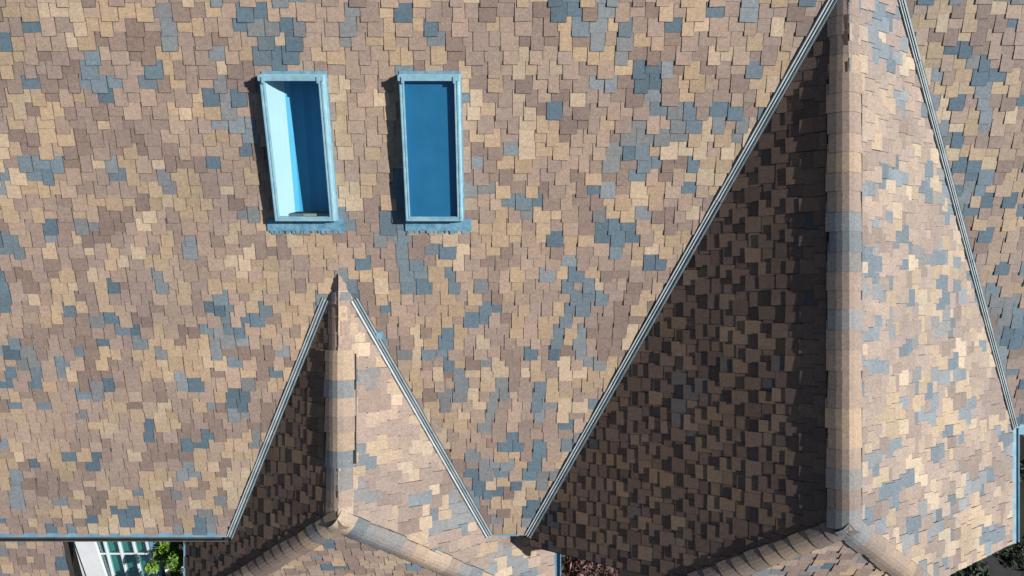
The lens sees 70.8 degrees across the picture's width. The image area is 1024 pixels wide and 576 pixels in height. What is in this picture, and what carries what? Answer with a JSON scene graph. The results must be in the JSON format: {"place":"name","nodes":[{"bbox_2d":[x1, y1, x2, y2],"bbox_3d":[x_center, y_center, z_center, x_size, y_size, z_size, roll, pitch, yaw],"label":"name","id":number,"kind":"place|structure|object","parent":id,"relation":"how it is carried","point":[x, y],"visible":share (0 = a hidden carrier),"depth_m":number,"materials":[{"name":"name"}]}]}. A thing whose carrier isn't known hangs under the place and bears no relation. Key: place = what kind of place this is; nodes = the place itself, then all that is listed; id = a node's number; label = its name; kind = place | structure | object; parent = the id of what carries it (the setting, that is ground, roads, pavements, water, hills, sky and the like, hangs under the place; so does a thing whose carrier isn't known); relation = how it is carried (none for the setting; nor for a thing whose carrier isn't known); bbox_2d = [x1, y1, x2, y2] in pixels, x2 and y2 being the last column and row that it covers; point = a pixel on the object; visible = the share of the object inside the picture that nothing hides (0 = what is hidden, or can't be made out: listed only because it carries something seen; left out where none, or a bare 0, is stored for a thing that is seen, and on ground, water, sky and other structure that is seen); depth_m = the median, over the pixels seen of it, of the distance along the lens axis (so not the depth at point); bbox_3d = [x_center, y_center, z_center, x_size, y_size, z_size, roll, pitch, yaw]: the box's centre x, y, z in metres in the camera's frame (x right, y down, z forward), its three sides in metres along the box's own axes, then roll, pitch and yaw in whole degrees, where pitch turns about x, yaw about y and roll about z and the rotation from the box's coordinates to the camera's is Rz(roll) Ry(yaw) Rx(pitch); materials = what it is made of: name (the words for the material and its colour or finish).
{"place":"outdoors","nodes":[
{"label":"outdoors","id":0,"kind":"place"},
{"bbox_2d":[184,274,337,575],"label":"roof slope","id":1,"kind":"structure","parent":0,"point":[288,497],"depth_m":9.46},
{"bbox_2d":[267,534,459,575],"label":"dormer hip shingles","id":2,"kind":"object","parent":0,"point":[335,555],"visible":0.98,"depth_m":9.71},
{"bbox_2d":[163,436,1023,575],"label":"ground","id":3,"kind":"structure","parent":0,"point":[624,573],"depth_m":15.00,"materials":[{"name":"soil"}]},
{"bbox_2d":[68,542,82,575],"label":"porch wall","id":4,"kind":"structure","parent":3,"relation":"on","point":[76,564],"depth_m":12.34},
{"bbox_2d":[31,542,74,575],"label":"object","id":5,"kind":"structure","parent":4,"relation":"on","point":[68,556],"depth_m":11.28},
{"bbox_2d":[0,542,69,575],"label":"porch roof shingles","id":6,"kind":"object","parent":5,"relation":"on","point":[44,558],"visible":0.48,"depth_m":11.19,"materials":[{"name":"brown"}]},
{"bbox_2d":[73,542,182,575],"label":"sunroom","id":7,"kind":"structure","parent":3,"relation":"on","point":[113,558],"depth_m":11.50,"materials":[{"name":"glass"}]},
{"bbox_2d":[143,542,182,575],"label":"garden tree","id":8,"kind":"object","parent":3,"relation":"on","point":[170,554],"visible":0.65,"depth_m":11.18,"materials":[{"name":"green plant"}]},
{"bbox_2d":[561,554,620,575],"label":"flowering shrub","id":9,"kind":"object","parent":3,"relation":"on","point":[574,567],"visible":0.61,"depth_m":13.41,"materials":[{"name":"plant"}]},
{"bbox_3d":[3.715,2.400,12.774,6.190,4.448,1.800,0,90,0],"label":"wall gable","id":10,"kind":"object","parent":3,"relation":"on","visible":0},
{"bbox_2d":[0,424,1023,575],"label":"drip edge","id":11,"kind":"object","parent":10,"relation":"attached to","point":[132,534],"visible":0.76,"depth_m":10.21,"materials":[{"name":"paint"}]},
{"bbox_2d":[556,553,560,575],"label":"dormer gutter","id":12,"kind":"object","parent":11,"relation":"attached to","point":[558,564],"visible":0.48,"depth_m":11.04,"materials":[{"name":"paint"}]},
{"bbox_2d":[1016,428,1019,541],"bbox_3d":[7.243,2.810,10.383,0.082,0.098,1.680,0,90,0],"label":"gable gutter","id":13,"kind":"object","parent":11,"relation":"attached to","point":[1017,484],"visible":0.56,"depth_m":10.33,"materials":[{"name":"grey metal"}]},
{"bbox_2d":[1020,428,1023,436],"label":"gutter","id":14,"kind":"object","parent":11,"relation":"attached to","point":[1021,431],"visible":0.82,"depth_m":10.43,"materials":[{"name":"paint"}]},
{"bbox_3d":[-3.550,1.300,12.595,14.100,4.810,3.400,0,90,0],"label":"main wall","id":15,"kind":"object","parent":3,"relation":"on","visible":0},
{"bbox_2d":[4,2,821,533],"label":"roof","id":16,"kind":"structure","parent":15,"relation":"on","point":[470,232],"depth_m":8.52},
{"bbox_2d":[227,298,328,538],"bbox_3d":[-3.167,1.834,9.612,0.112,1.230,3.783,26,90,0],"label":"roof valley flashing","id":17,"kind":"object","parent":16,"relation":"on","point":[279,415],"visible":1,"depth_m":9.54,"materials":[{"name":"grey metal"}]},
{"bbox_2d":[227,298,327,538],"bbox_3d":[-3.169,1.836,9.603,0.090,1.218,3.779,26,90,0],"label":"valley dormer","id":18,"kind":"object","parent":17,"relation":"on","point":[277,416],"visible":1,"depth_m":9.55,"materials":[{"name":"metal"}]},
{"bbox_2d":[257,71,344,233],"bbox_3d":[-2.495,-1.666,8.465,0.930,0.975,2.016,0,90,0],"label":"skylight","id":19,"kind":"object","parent":16,"relation":"on","point":[299,127],"visible":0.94,"depth_m":8.53,"materials":[{"name":"blue glass"}]},
{"bbox_2d":[0,0,826,534],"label":"roof shingles","id":20,"kind":"object","parent":16,"relation":"on","point":[132,330],"visible":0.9,"depth_m":8.72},
{"bbox_2d":[397,71,471,233],"bbox_3d":[-0.890,-1.552,8.363,0.800,0.771,1.791,0,90,0],"label":"skylight","id":21,"kind":"object","parent":20,"relation":"on","point":[431,122],"visible":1,"depth_m":8.34,"materials":[{"name":"blue glass"}]},
{"bbox_2d":[354,342,529,573],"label":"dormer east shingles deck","id":22,"kind":"structure","parent":16,"relation":"on","point":[409,454],"depth_m":9.41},
{"bbox_2d":[326,467,353,524],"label":"dormer ridge caps","id":23,"kind":"object","parent":22,"relation":"on","point":[345,486],"visible":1,"depth_m":8.96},
{"bbox_2d":[328,292,351,349],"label":"dormer ridge caps","id":24,"kind":"object","parent":22,"relation":"on","point":[345,299],"visible":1,"depth_m":8.96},
{"bbox_2d":[324,354,355,463],"bbox_3d":[-2.151,1.512,8.996,0.400,0.145,1.378,0,90,0],"label":"dormer ridge vent","id":25,"kind":"object","parent":22,"relation":"on","point":[354,456],"visible":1,"depth_m":9.02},
{"bbox_2d":[324,350,355,468],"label":"dormer ridge caps","id":26,"kind":"object","parent":22,"relation":"on","point":[340,400],"visible":1,"depth_m":8.94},
{"bbox_2d":[374,331,383,338],"bbox_3d":[-1.696,0.602,9.178,0.110,0.052,0.106,0,90,0],"label":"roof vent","id":27,"kind":"object","parent":22,"relation":"on","point":[378,334],"visible":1,"depth_m":9.17,"materials":[{"name":"metal"}]},
{"bbox_2d":[328,510,493,575],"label":"dormer hip caps","id":28,"kind":"object","parent":22,"relation":"on","point":[363,531],"visible":1,"depth_m":9.43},
{"bbox_2d":[351,298,491,537],"bbox_3d":[-1.148,1.830,9.601,0.090,1.214,3.765,-26,90,0],"label":"valley dormer","id":29,"kind":"object","parent":22,"relation":"on","point":[420,415],"visible":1,"depth_m":9.54,"materials":[{"name":"metal"}]},
{"bbox_2d":[350,298,492,537],"bbox_3d":[-1.150,1.828,9.610,0.112,1.226,3.769,-26,90,0],"label":"roof valley flashing","id":30,"kind":"object","parent":29,"relation":"attached to","point":[420,417],"visible":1,"depth_m":9.56,"materials":[{"name":"grey metal"}]},
{"bbox_2d":[338,273,554,575],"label":"roof slope","id":31,"kind":"structure","parent":22,"relation":"on","point":[384,465],"depth_m":9.46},
{"bbox_2d":[533,37,825,575],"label":"roof shingles","id":32,"kind":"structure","parent":16,"relation":"on","point":[735,357],"depth_m":8.52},
{"bbox_2d":[530,0,847,575],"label":"roof slope","id":33,"kind":"structure","parent":32,"relation":"on","point":[770,349],"depth_m":8.53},
{"bbox_2d":[524,0,837,537],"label":"roof valley flashing","id":34,"kind":"object","parent":16,"relation":"attached to","point":[705,226],"visible":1,"depth_m":8.80,"materials":[{"name":"grey metal"}]},
{"bbox_2d":[525,0,836,537],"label":"valley gable","id":35,"kind":"structure","parent":16,"relation":"on","point":[807,38],"depth_m":8.80,"materials":[{"name":"metal"}]},
{"bbox_2d":[529,544,1004,575],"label":"fascia boards","id":36,"kind":"object","parent":16,"relation":"attached to","point":[620,568],"visible":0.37,"depth_m":9.64,"materials":[{"name":"paint"}]},
{"bbox_2d":[0,537,227,541],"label":"gutter","id":37,"kind":"object","parent":36,"relation":"attached to","point":[111,539],"visible":0.55,"depth_m":10.31,"materials":[{"name":"paint"}]},
{"bbox_2d":[827,0,859,73],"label":"ridge caps","id":38,"kind":"object","parent":16,"relation":"on","point":[839,51],"visible":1,"depth_m":7.84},
{"bbox_3d":[7.551,-0.700,12.659,8.098,4.682,4.600,0,90,0],"label":"wall","id":39,"kind":"object","parent":3,"relation":"on","visible":0},
{"bbox_3d":[7.827,-2.032,8.962,8.347,2.880,8.002,0,90,0],"label":"right roof shingle deck","id":40,"kind":"object","parent":39,"relation":"on","visible":0},
{"bbox_2d":[868,132,1010,535],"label":"roof shingles","id":41,"kind":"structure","parent":40,"relation":"on","point":[912,319],"depth_m":8.72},
{"bbox_2d":[826,79,861,502],"bbox_3d":[3.649,0.115,7.873,0.398,0.144,4.810,0,90,0],"label":"ridge vent","id":42,"kind":"object","parent":41,"relation":"on","point":[827,233],"visible":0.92,"depth_m":7.90,"materials":[{"name":"plastic"}]},
{"bbox_2d":[824,72,862,530],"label":"ridge caps","id":43,"kind":"object","parent":42,"relation":"on","point":[843,334],"visible":1,"depth_m":7.82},
{"bbox_2d":[835,521,930,575],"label":"hip caps","id":44,"kind":"object","parent":41,"relation":"on","point":[870,544],"visible":1,"depth_m":8.21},
{"bbox_2d":[897,0,1017,429],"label":"valley gable east lining","id":45,"kind":"object","parent":40,"relation":"attached to","point":[955,207],"visible":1,"depth_m":9.20,"materials":[{"name":"grey metal"}]},
{"bbox_2d":[898,0,1017,429],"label":"valley gable","id":46,"kind":"structure","parent":40,"relation":"on","point":[942,155],"depth_m":9.20,"materials":[{"name":"metal"}]},
{"bbox_2d":[906,0,1023,425],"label":"roof shingles","id":47,"kind":"object","parent":40,"relation":"on","point":[978,104],"visible":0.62,"depth_m":8.92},
{"bbox_2d":[751,540,889,575],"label":"gable hip shingles","id":48,"kind":"object","parent":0,"point":[841,558],"visible":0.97,"depth_m":8.39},
{"bbox_2d":[848,0,1013,575],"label":"roof slope","id":49,"kind":"structure","parent":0,"point":[954,518],"depth_m":8.67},
{"bbox_2d":[967,435,1020,575],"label":"driveway","id":50,"kind":"structure","parent":0,"point":[995,568],"depth_m":15.00,"materials":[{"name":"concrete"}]},
{"bbox_2d":[950,456,1023,575],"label":"hedge","id":51,"kind":"object","parent":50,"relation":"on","point":[1010,556],"visible":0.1,"depth_m":13.99,"materials":[{"name":"green plant"}]},
{"bbox_2d":[1012,428,1015,543],"bbox_3d":[7.172,2.810,10.290,0.060,0.012,1.680,0,90,0],"label":"gable drip edge","id":52,"kind":"object","parent":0,"point":[1014,494],"visible":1,"depth_m":10.28,"materials":[{"name":"white metal"}]},
{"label":"gable hip shingles","id":53,"kind":"object","parent":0,"visible":0},
{"bbox_2d":[687,521,858,575],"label":"hip caps","id":54,"kind":"object","parent":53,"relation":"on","point":[759,558],"visible":1,"depth_m":8.24,"materials":[{"name":"brown"}]},
{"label":"dormer shingles","id":55,"kind":"object","parent":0,"visible":0},
{"bbox_2d":[226,510,348,575],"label":"dormer hip caps","id":56,"kind":"object","parent":55,"relation":"on","point":[314,535],"visible":1,"depth_m":9.43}
]}

